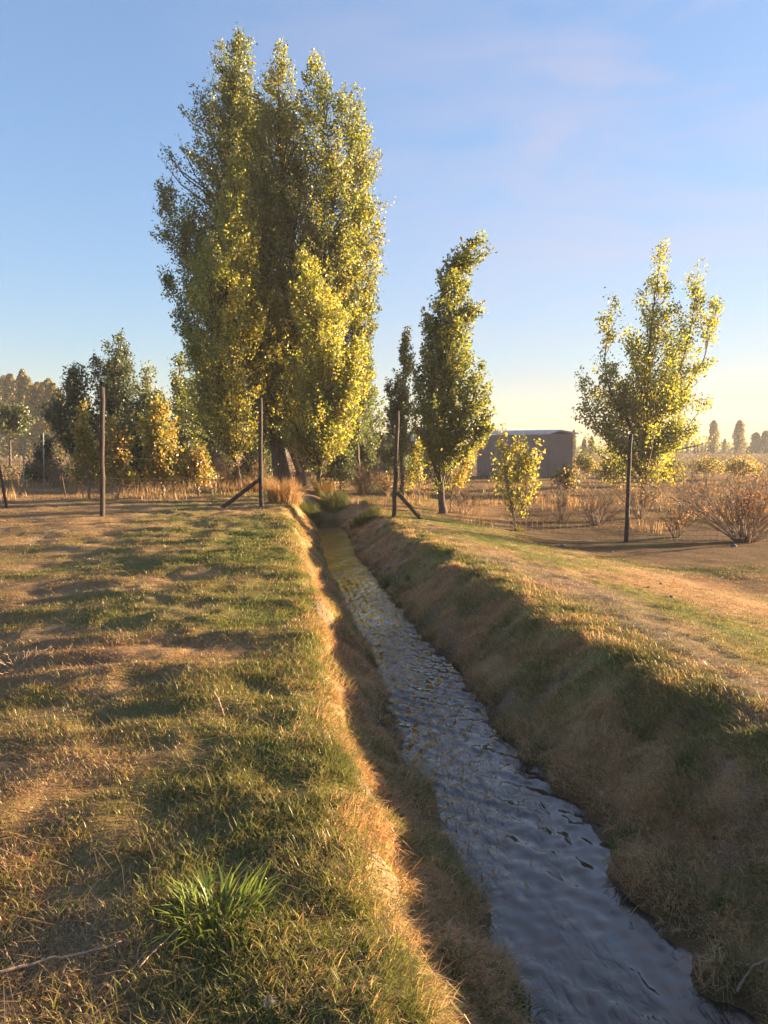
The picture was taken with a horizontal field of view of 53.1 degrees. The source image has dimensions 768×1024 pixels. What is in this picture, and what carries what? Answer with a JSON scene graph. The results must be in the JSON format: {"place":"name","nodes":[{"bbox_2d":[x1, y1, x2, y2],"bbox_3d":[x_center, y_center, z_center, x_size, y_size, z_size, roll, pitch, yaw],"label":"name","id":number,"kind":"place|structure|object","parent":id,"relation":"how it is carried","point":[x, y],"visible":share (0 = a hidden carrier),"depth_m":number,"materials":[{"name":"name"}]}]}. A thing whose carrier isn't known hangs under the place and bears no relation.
{"place":"outdoors","nodes":[
{"label":"outdoors","id":0,"kind":"place"},
{"bbox_2d":[0,451,767,1023],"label":"ground","id":1,"kind":"structure","parent":0,"point":[700,553],"depth_m":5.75,"materials":[{"name":"plant"}]},
{"bbox_2d":[0,466,7,508],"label":"stake","id":2,"kind":"object","parent":1,"relation":"on","point":[3,491],"visible":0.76,"depth_m":17.00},
{"bbox_2d":[0,375,8,457],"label":"poplar","id":3,"kind":"object","parent":1,"relation":"on","point":[2,377],"visible":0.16,"depth_m":124.68,"materials":[{"name":"green plant"}]},
{"bbox_2d":[0,373,16,457],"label":"poplar","id":4,"kind":"object","parent":1,"relation":"on","point":[9,379],"visible":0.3,"depth_m":121.41,"materials":[{"name":"green plant"}]},
{"bbox_2d":[6,380,22,457],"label":"poplar","id":5,"kind":"object","parent":1,"relation":"on","point":[12,392],"visible":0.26,"depth_m":117.76,"materials":[{"name":"green plant"}]},
{"bbox_2d":[0,400,37,473],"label":"broadleaf tree","id":6,"kind":"object","parent":1,"relation":"on","point":[14,420],"visible":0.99,"depth_m":44.46,"materials":[{"name":"green plant"}]},
{"bbox_2d":[15,368,26,458],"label":"poplar","id":7,"kind":"object","parent":1,"relation":"on","point":[19,378],"visible":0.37,"depth_m":115.91,"materials":[{"name":"green plant"}]},
{"bbox_2d":[23,443,23,487],"bbox_3d":[-11.230,-1.394,23.967,0.092,1.478,0.042,0,5,0],"label":"stake","id":8,"kind":"object","parent":1,"relation":"on","point":[23,465],"visible":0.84,"depth_m":23.94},
{"bbox_2d":[0,647,51,675],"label":"dry weed","id":9,"kind":"object","parent":1,"relation":"on","point":[22,658],"visible":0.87,"depth_m":5.71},
{"bbox_2d":[18,375,35,458],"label":"poplar","id":10,"kind":"object","parent":1,"relation":"on","point":[26,382],"visible":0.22,"depth_m":115.20,"materials":[{"name":"green plant"}]},
{"bbox_2d":[23,385,34,459],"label":"poplar","id":11,"kind":"object","parent":1,"relation":"on","point":[27,398],"visible":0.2,"depth_m":109.99,"materials":[{"name":"green plant"}]},
{"bbox_2d":[26,382,40,454],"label":"poplar","id":12,"kind":"object","parent":1,"relation":"on","point":[32,431],"visible":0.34,"depth_m":107.75,"materials":[{"name":"green plant"}]},
{"bbox_2d":[32,382,45,445],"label":"poplar","id":13,"kind":"object","parent":1,"relation":"on","point":[38,399],"visible":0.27,"depth_m":106.47,"materials":[{"name":"green plant"}]},
{"bbox_2d":[42,433,44,485],"bbox_3d":[-11.482,-1.658,25.952,0.067,2.018,0.046,0,5,0],"label":"stake","id":14,"kind":"object","parent":1,"relation":"on","point":[43,455],"visible":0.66,"depth_m":25.91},
{"bbox_2d":[38,378,51,459],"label":"poplar","id":15,"kind":"object","parent":1,"relation":"on","point":[47,382],"visible":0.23,"depth_m":102.03,"materials":[{"name":"green plant"}]},
{"bbox_2d":[21,433,71,482],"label":"leafy bush","id":16,"kind":"object","parent":1,"relation":"on","point":[48,445],"visible":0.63,"depth_m":28.78,"materials":[{"name":"green plant"}]},
{"bbox_2d":[41,383,56,455],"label":"poplar","id":17,"kind":"object","parent":1,"relation":"on","point":[49,392],"visible":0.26,"depth_m":97.58,"materials":[{"name":"green plant"}]},
{"bbox_2d":[25,447,76,486],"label":"bare shrub","id":18,"kind":"object","parent":1,"relation":"on","point":[56,473],"visible":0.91,"depth_m":24.84,"materials":[{"name":"brown plant"}]},
{"bbox_2d":[48,388,66,460],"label":"poplar","id":19,"kind":"object","parent":1,"relation":"on","point":[58,449],"visible":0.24,"depth_m":93.41,"materials":[{"name":"green plant"}]},
{"bbox_2d":[0,941,121,973],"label":"stick","id":20,"kind":"object","parent":1,"relation":"on","point":[45,959],"visible":0.99,"depth_m":2.29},
{"bbox_2d":[35,362,105,481],"bbox_3d":[-12.363,-3.581,31.078,2.182,4.963,2.902,4,6,42],"label":"broadleaf tree","id":21,"kind":"object","parent":1,"relation":"on","point":[74,388],"visible":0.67,"depth_m":30.52,"materials":[{"name":"green plant"}]},
{"bbox_2d":[62,397,112,498],"bbox_3d":[-7.483,-1.542,19.554,1.084,2.691,1.186,3,5,30],"label":"leafy bush","id":22,"kind":"object","parent":1,"relation":"on","point":[82,435],"visible":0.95,"depth_m":19.28,"materials":[{"name":"green plant"}]},
{"bbox_2d":[68,431,111,482],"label":"leafy bush","id":23,"kind":"object","parent":1,"relation":"on","point":[90,457],"visible":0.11,"depth_m":28.33,"materials":[{"name":"green plant"}]},
{"bbox_2d":[100,387,104,516],"bbox_3d":[-5.450,-1.036,14.866,0.173,2.741,0.107,0,5,0],"label":"fence post","id":24,"kind":"object","parent":1,"relation":"on","point":[102,449],"visible":0.85,"depth_m":14.82,"materials":[{"name":"wood"}]},
{"bbox_2d":[5,456,251,504],"bbox_3d":[-5.393,-0.651,15.272,6.475,0.891,0.713,-3,5,-30],"label":"wire strand","id":25,"kind":"object","parent":24,"relation":"attached to","point":[113,478],"visible":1,"depth_m":15.59},
{"bbox_2d":[85,327,141,449],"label":"broadleaf tree","id":26,"kind":"object","parent":1,"relation":"on","point":[114,375],"visible":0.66,"depth_m":30.91,"materials":[{"name":"green plant"}]},
{"bbox_2d":[104,630,122,645],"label":"dry weed","id":27,"kind":"object","parent":1,"relation":"on","point":[118,641],"visible":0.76,"depth_m":6.09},
{"bbox_2d":[98,414,143,498],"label":"leafy bush","id":28,"kind":"object","parent":1,"relation":"on","point":[119,468],"visible":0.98,"depth_m":19.28,"materials":[{"name":"green plant"}]},
{"bbox_2d":[123,424,156,484],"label":"leafy bush","id":29,"kind":"object","parent":1,"relation":"on","point":[136,451],"visible":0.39,"depth_m":27.72,"materials":[{"name":"green plant"}]},
{"bbox_2d":[117,360,175,450],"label":"broadleaf tree","id":30,"kind":"object","parent":1,"relation":"on","point":[138,413],"visible":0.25,"depth_m":29.46,"materials":[{"name":"green plant"}]},
{"bbox_2d":[133,385,190,497],"bbox_3d":[-5.853,-1.755,20.020,1.302,3.051,1.437,2,5,22],"label":"leafy bush","id":31,"kind":"object","parent":1,"relation":"on","point":[156,446],"visible":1,"depth_m":19.73,"materials":[{"name":"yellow plant"}]},
{"bbox_2d":[138,909,207,967],"bbox_3d":[-0.652,1.316,2.385,0.018,0.012,0.304,2,5,27],"label":"stick","id":32,"kind":"object","parent":1,"relation":"on","point":[142,963],"visible":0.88,"depth_m":2.35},
{"bbox_2d":[154,350,210,481],"bbox_3d":[-7.587,-3.577,29.048,2.407,5.239,2.133,-3,6,-33],"label":"broadleaf tree","id":33,"kind":"object","parent":1,"relation":"on","point":[180,399],"visible":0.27,"depth_m":28.55,"materials":[{"name":"green plant"}]},
{"bbox_2d":[171,422,195,483],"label":"leafy bush","id":34,"kind":"object","parent":1,"relation":"on","point":[187,441],"visible":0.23,"depth_m":27.35,"materials":[{"name":"green plant"}]},
{"bbox_2d":[177,440,219,495],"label":"leafy bush","id":35,"kind":"object","parent":1,"relation":"on","point":[199,469],"visible":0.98,"depth_m":20.18,"materials":[{"name":"yellow plant"}]},
{"bbox_2d":[178,442,233,487],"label":"bare shrub","id":36,"kind":"object","parent":1,"relation":"on","point":[214,464],"visible":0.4,"depth_m":23.73,"materials":[{"name":"brown plant"}]},
{"bbox_2d":[186,401,240,459],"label":"broadleaf tree","id":37,"kind":"object","parent":1,"relation":"on","point":[208,431],"depth_m":32.39,"materials":[{"name":"green plant"}]},
{"bbox_2d":[140,854,294,973],"bbox_3d":[-0.551,1.258,2.487,0.491,0.169,0.519,0,5,0],"label":"grass clump","id":38,"kind":"object","parent":1,"relation":"on","point":[205,888],"visible":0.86,"depth_m":2.55,"materials":[{"name":"plant"}]},
{"bbox_2d":[213,691,223,714],"bbox_3d":[-0.956,1.114,4.481,0.022,0.052,0.305,-2,5,-23],"label":"stick","id":39,"kind":"object","parent":1,"relation":"on","point":[214,693],"visible":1,"depth_m":4.53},
{"bbox_2d":[148,22,292,484],"bbox_3d":[-5.420,-8.701,27.036,5.323,15.976,5.004,-3,5,-30],"label":"poplar tree","id":40,"kind":"object","parent":1,"relation":"on","point":[228,97],"visible":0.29,"depth_m":26.30,"materials":[{"name":"green plant"}]},
{"bbox_2d":[198,433,242,482],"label":"leafy bush","id":41,"kind":"object","parent":1,"relation":"on","point":[212,446],"visible":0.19,"depth_m":28.32,"materials":[{"name":"green plant"}]},
{"bbox_2d":[173,139,284,486],"bbox_3d":[-5.114,-6.120,24.254,3.392,10.956,3.178,2,5,25],"label":"poplar tree","id":42,"kind":"object","parent":1,"relation":"on","point":[219,386],"visible":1,"depth_m":23.96,"materials":[{"name":"green plant"}]},
{"bbox_2d":[212,446,245,486],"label":"bare shrub","id":43,"kind":"object","parent":1,"relation":"on","point":[227,473],"visible":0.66,"depth_m":24.51,"materials":[{"name":"brown plant"}]},
{"bbox_2d":[220,398,263,507],"bbox_3d":[-3.175,-1.181,17.121,0.978,2.732,0.115,-2,5,-19],"label":"fence post","id":44,"kind":"object","parent":1,"relation":"on","point":[259,480],"visible":0.84,"depth_m":17.20,"materials":[{"name":"wood"}]},
{"bbox_2d":[234,427,272,480],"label":"leafy bush","id":45,"kind":"object","parent":1,"relation":"on","point":[255,452],"visible":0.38,"depth_m":29.30,"materials":[{"name":"green plant"}]},
{"bbox_2d":[240,410,271,468],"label":"broadleaf tree","id":46,"kind":"object","parent":1,"relation":"on","point":[244,453],"visible":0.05,"depth_m":33.64,"materials":[{"name":"green plant"}]},
{"bbox_2d":[241,476,275,492],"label":"grass clump","id":47,"kind":"object","parent":1,"relation":"on","point":[254,488],"visible":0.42,"depth_m":22.41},
{"bbox_2d":[242,453,278,482],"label":"bare shrub","id":48,"kind":"object","parent":1,"relation":"on","point":[254,475],"visible":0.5,"depth_m":24.84,"materials":[{"name":"brown plant"}]},
{"bbox_2d":[259,995,278,1009],"bbox_3d":[-0.317,1.354,2.121,0.059,0.034,0.046,0,5,0],"label":"stone","id":49,"kind":"object","parent":1,"relation":"on","point":[275,1000],"visible":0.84,"depth_m":2.11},
{"bbox_2d":[257,474,308,506],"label":"grass clump","id":50,"kind":"object","parent":1,"relation":"on","point":[283,493],"visible":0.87,"depth_m":18.05,"materials":[{"name":"plant"}]},
{"bbox_2d":[227,38,395,485],"bbox_3d":[-2.412,-8.204,26.159,5.626,15.128,4.841,0,5,0],"label":"poplar tree","id":51,"kind":"object","parent":1,"relation":"on","point":[287,197],"visible":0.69,"depth_m":25.19,"materials":[{"name":"green plant"}]},
{"bbox_2d":[298,494,324,521],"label":"grass clump","id":52,"kind":"object","parent":1,"relation":"on","point":[310,512],"visible":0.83,"depth_m":21.95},
{"bbox_2d":[265,243,376,489],"bbox_3d":[-2.050,-4.360,23.998,3.676,7.745,2.859,0,5,0],"label":"poplar tree","id":53,"kind":"object","parent":1,"relation":"on","point":[317,431],"visible":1,"depth_m":23.50,"materials":[{"name":"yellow plant"}]},
{"bbox_2d":[310,477,339,496],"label":"grass clump","id":54,"kind":"object","parent":1,"relation":"on","point":[327,487],"visible":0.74,"depth_m":23.80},
{"bbox_2d":[316,487,352,513],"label":"grass clump","id":55,"kind":"object","parent":1,"relation":"on","point":[334,501],"visible":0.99,"depth_m":22.93,"materials":[{"name":"plant"}]},
{"bbox_2d":[311,434,359,489],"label":"leafy bush","id":56,"kind":"object","parent":1,"relation":"on","point":[333,468],"visible":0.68,"depth_m":29.27,"materials":[{"name":"green plant"}]},
{"bbox_2d":[324,621,355,648],"bbox_3d":[-0.453,1.179,7.515,0.362,0.317,0.056,-1,5,-8],"label":"root","id":57,"kind":"object","parent":1,"relation":"on","point":[337,633],"visible":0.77,"depth_m":7.53,"materials":[{"name":"plant"}]},
{"bbox_2d":[348,311,378,485],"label":"poplar tree","id":58,"kind":"object","parent":1,"relation":"on","point":[358,430],"visible":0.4,"depth_m":33.55,"materials":[{"name":"green plant"}]},
{"bbox_2d":[336,454,392,494],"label":"bare shrub","id":59,"kind":"object","parent":1,"relation":"on","point":[363,483],"visible":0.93,"depth_m":26.91,"materials":[{"name":"brown plant"}]},
{"bbox_2d":[347,503,381,529],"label":"grass clump","id":60,"kind":"object","parent":1,"relation":"on","point":[364,518],"visible":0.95,"depth_m":18.78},
{"bbox_2d":[347,422,385,473],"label":"leafy bush","id":61,"kind":"object","parent":1,"relation":"on","point":[367,450],"visible":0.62,"depth_m":34.72,"materials":[{"name":"green plant"}]},
{"bbox_2d":[346,384,389,482],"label":"broadleaf tree","id":62,"kind":"object","parent":1,"relation":"on","point":[377,418],"visible":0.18,"depth_m":35.88,"materials":[{"name":"green plant"}]},
{"bbox_2d":[0,441,763,456],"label":"scrub","id":63,"kind":"object","parent":1,"relation":"on","point":[690,450],"visible":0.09,"depth_m":241.58,"materials":[{"name":"green plant"}]},
{"bbox_2d":[0,451,767,499],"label":"field weeds","id":64,"kind":"object","parent":1,"relation":"on","point":[16,469],"visible":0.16,"depth_m":48.41,"materials":[{"name":"brown plant"}]},
{"bbox_2d":[372,471,402,496],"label":"bare shrub","id":65,"kind":"object","parent":1,"relation":"on","point":[385,486],"visible":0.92,"depth_m":26.51,"materials":[{"name":"brown plant"}]},
{"bbox_2d":[345,432,436,476],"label":"house","id":66,"kind":"structure","parent":1,"relation":"on","point":[424,471],"depth_m":41.92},
{"bbox_2d":[378,433,415,484],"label":"leafy bush","id":67,"kind":"object","parent":1,"relation":"on","point":[388,459],"visible":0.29,"depth_m":35.76,"materials":[{"name":"green plant"}]},
{"bbox_2d":[382,325,416,492],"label":"poplar tree","id":68,"kind":"object","parent":1,"relation":"on","point":[404,359],"visible":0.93,"depth_m":28.69,"materials":[{"name":"green plant"}]},
{"bbox_2d":[392,411,422,518],"bbox_3d":[0.549,-0.955,17.881,0.757,2.763,0.110,0,5,0],"label":"fence post","id":69,"kind":"object","parent":1,"relation":"on","point":[405,501],"visible":0.9,"depth_m":17.87,"materials":[{"name":"wood"}]},
{"bbox_2d":[403,433,426,500],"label":"leafy shrub","id":70,"kind":"object","parent":1,"relation":"on","point":[419,466],"visible":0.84,"depth_m":24.94,"materials":[{"name":"yellow plant"}]},
{"bbox_2d":[403,790,428,807],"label":"weed tuft","id":71,"kind":"object","parent":1,"relation":"on","point":[416,795],"visible":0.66,"depth_m":4.35,"materials":[{"name":"green plant"}]},
{"bbox_2d":[403,230,498,513],"bbox_3d":[1.731,-3.663,20.734,2.165,7.742,2.124,-3,6,-34],"label":"poplar tree","id":72,"kind":"object","parent":1,"relation":"on","point":[444,430],"visible":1,"depth_m":20.50,"materials":[{"name":"green plant"}]},
{"bbox_2d":[430,931,476,988],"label":"weed tuft","id":73,"kind":"object","parent":1,"relation":"on","point":[455,975],"visible":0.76,"depth_m":2.79,"materials":[{"name":"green plant"}]},
{"bbox_2d":[448,416,490,510],"bbox_3d":[2.484,-1.372,22.574,1.285,2.950,0.791,0,5,0],"label":"leafy shrub","id":74,"kind":"object","parent":1,"relation":"on","point":[457,476],"visible":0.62,"depth_m":22.50,"materials":[{"name":"yellow plant"}]},
{"bbox_2d":[447,477,504,513],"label":"bare shrub","id":75,"kind":"object","parent":1,"relation":"on","point":[462,500],"visible":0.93,"depth_m":22.29,"materials":[{"name":"brown plant"}]},
{"bbox_2d":[488,417,544,530],"bbox_3d":[3.314,-0.893,19.253,1.424,2.925,1.161,0,5,0],"label":"leafy shrub","id":76,"kind":"object","parent":1,"relation":"on","point":[518,476],"visible":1,"depth_m":18.97,"materials":[{"name":"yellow plant"}]},
{"bbox_2d":[504,975,549,1021],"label":"weed tuft","id":77,"kind":"object","parent":1,"relation":"on","point":[529,1001],"visible":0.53,"depth_m":2.86,"materials":[{"name":"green plant"}]},
{"bbox_2d":[477,430,578,477],"bbox_3d":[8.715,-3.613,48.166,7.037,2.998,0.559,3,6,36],"label":"shed","id":78,"kind":"structure","parent":1,"relation":"on","point":[557,446],"depth_m":47.28,"materials":[{"name":"metal"}]},
{"bbox_2d":[540,481,586,521],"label":"bare shrub","id":79,"kind":"object","parent":1,"relation":"on","point":[560,510],"visible":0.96,"depth_m":21.52,"materials":[{"name":"brown plant"}]},
{"bbox_2d":[547,463,582,494],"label":"scrub bush","id":80,"kind":"object","parent":1,"relation":"on","point":[563,473],"visible":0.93,"depth_m":29.89,"materials":[{"name":"yellow plant"}]},
{"bbox_2d":[572,429,576,456],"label":"poplar","id":81,"kind":"object","parent":1,"relation":"on","point":[574,443],"visible":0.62,"depth_m":149.12,"materials":[{"name":"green plant"}]},
{"bbox_2d":[581,439,587,455],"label":"poplar","id":82,"kind":"object","parent":1,"relation":"on","point":[583,447],"visible":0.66,"depth_m":149.18,"materials":[{"name":"green plant"}]},
{"bbox_2d":[569,447,602,477],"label":"scrub bush","id":83,"kind":"object","parent":1,"relation":"on","point":[589,463],"visible":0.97,"depth_m":43.87,"materials":[{"name":"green plant"}]},
{"bbox_2d":[587,436,594,456],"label":"poplar","id":84,"kind":"object","parent":1,"relation":"on","point":[590,450],"visible":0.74,"depth_m":149.22,"materials":[{"name":"green plant"}]},
{"bbox_2d":[542,474,661,525],"bbox_3d":[5.802,-0.325,20.635,3.037,1.476,2.214,0,5,0],"label":"bare shrub","id":85,"kind":"object","parent":1,"relation":"on","point":[598,515],"visible":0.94,"depth_m":20.49,"materials":[{"name":"brown plant"}]},
{"bbox_2d":[591,456,625,487],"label":"scrub bush","id":86,"kind":"object","parent":1,"relation":"on","point":[602,470],"visible":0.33,"depth_m":35.91,"materials":[{"name":"green plant"}]},
{"bbox_2d":[604,825,632,850],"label":"weed tuft","id":87,"kind":"object","parent":1,"relation":"on","point":[617,839],"visible":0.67,"depth_m":4.07,"materials":[{"name":"green plant"}]},
{"bbox_2d":[624,434,632,541],"bbox_3d":[5.633,-0.410,17.725,0.144,2.770,0.105,0,5,0],"label":"fence post","id":88,"kind":"object","parent":1,"relation":"on","point":[627,512],"visible":0.9,"depth_m":17.68,"materials":[{"name":"wood"}]},
{"bbox_2d":[498,514,767,542],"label":"grass","id":89,"kind":"structure","parent":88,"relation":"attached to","point":[664,540],"depth_m":17.72,"materials":[{"name":"plant"}]},
{"bbox_2d":[601,461,680,518],"bbox_3d":[7.290,-0.630,22.028,2.284,1.733,2.323,-3,5,-30],"label":"bare shrub","id":90,"kind":"object","parent":1,"relation":"on","point":[642,506],"visible":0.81,"depth_m":21.98,"materials":[{"name":"brown plant"}]},
{"bbox_2d":[570,238,724,493],"bbox_3d":[10.843,-5.872,31.697,5.052,10.542,4.936,4,6,38],"label":"poplar tree","id":91,"kind":"object","parent":1,"relation":"on","point":[669,396],"visible":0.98,"depth_m":31.37,"materials":[{"name":"green plant"}]},
{"bbox_2d":[655,455,689,482],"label":"scrub bush","id":92,"kind":"object","parent":1,"relation":"on","point":[675,467],"visible":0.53,"depth_m":37.79,"materials":[{"name":"yellow plant"}]},
{"bbox_2d":[655,492,706,537],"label":"bare shrub","id":93,"kind":"object","parent":1,"relation":"on","point":[676,522],"visible":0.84,"depth_m":18.23,"materials":[{"name":"brown plant"}]},
{"bbox_2d":[670,743,699,775],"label":"weed tuft","id":94,"kind":"object","parent":1,"relation":"on","point":[682,758],"visible":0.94,"depth_m":4.23,"materials":[{"name":"green plant"}]},
{"bbox_2d":[634,460,767,542],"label":"bare shrub","id":95,"kind":"object","parent":1,"relation":"on","point":[746,513],"visible":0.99,"depth_m":17.53,"materials":[{"name":"brown plant"}]},
{"bbox_2d":[681,452,725,475],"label":"scrub bush","id":96,"kind":"object","parent":1,"relation":"on","point":[710,466],"visible":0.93,"depth_m":47.80,"materials":[{"name":"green plant"}]},
{"bbox_2d":[656,470,759,507],"bbox_3d":[10.436,-0.812,25.003,3.251,1.408,2.170,0,5,0],"label":"bare shrub","id":97,"kind":"object","parent":1,"relation":"on","point":[701,496],"visible":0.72,"depth_m":24.94,"materials":[{"name":"brown plant"}]},
{"bbox_2d":[706,420,719,453],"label":"poplar","id":98,"kind":"object","parent":1,"relation":"on","point":[713,430],"visible":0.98,"depth_m":212.13,"materials":[{"name":"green plant"}]},
{"bbox_2d":[704,880,740,915],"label":"weed tuft","id":99,"kind":"object","parent":1,"relation":"on","point":[720,898],"visible":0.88,"depth_m":3.34,"materials":[{"name":"green plant"}]},
{"bbox_2d":[722,439,727,453],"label":"poplar","id":100,"kind":"object","parent":1,"relation":"on","point":[724,449],"visible":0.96,"depth_m":219.06,"materials":[{"name":"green plant"}]},
{"bbox_2d":[732,420,747,453],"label":"poplar","id":101,"kind":"object","parent":1,"relation":"on","point":[739,440],"visible":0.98,"depth_m":216.62,"materials":[{"name":"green plant"}]},
{"bbox_2d":[716,451,766,477],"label":"scrub bush","id":102,"kind":"object","parent":1,"relation":"on","point":[733,465],"visible":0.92,"depth_m":43.95,"materials":[{"name":"yellow plant"}]},
{"bbox_2d":[735,957,767,991],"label":"stick","id":103,"kind":"object","parent":1,"relation":"on","point":[744,978],"visible":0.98,"depth_m":2.94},
{"bbox_2d":[748,432,761,452],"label":"poplar","id":104,"kind":"object","parent":1,"relation":"on","point":[753,443],"visible":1,"depth_m":228.71,"materials":[{"name":"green plant"}]},
{"bbox_2d":[759,430,767,452],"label":"poplar","id":105,"kind":"object","parent":1,"relation":"on","point":[764,438],"visible":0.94,"depth_m":230.57,"materials":[{"name":"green plant"}]},
{"bbox_2d":[0,0,767,450],"label":"sky","id":106,"kind":"structure","parent":0,"point":[581,136],"materials":[{"name":"blue"}]},
{"bbox_2d":[315,521,759,1023],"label":"water","id":107,"kind":"structure","parent":0,"point":[593,944],"depth_m":4.00,"materials":[{"name":"grey liquid"}]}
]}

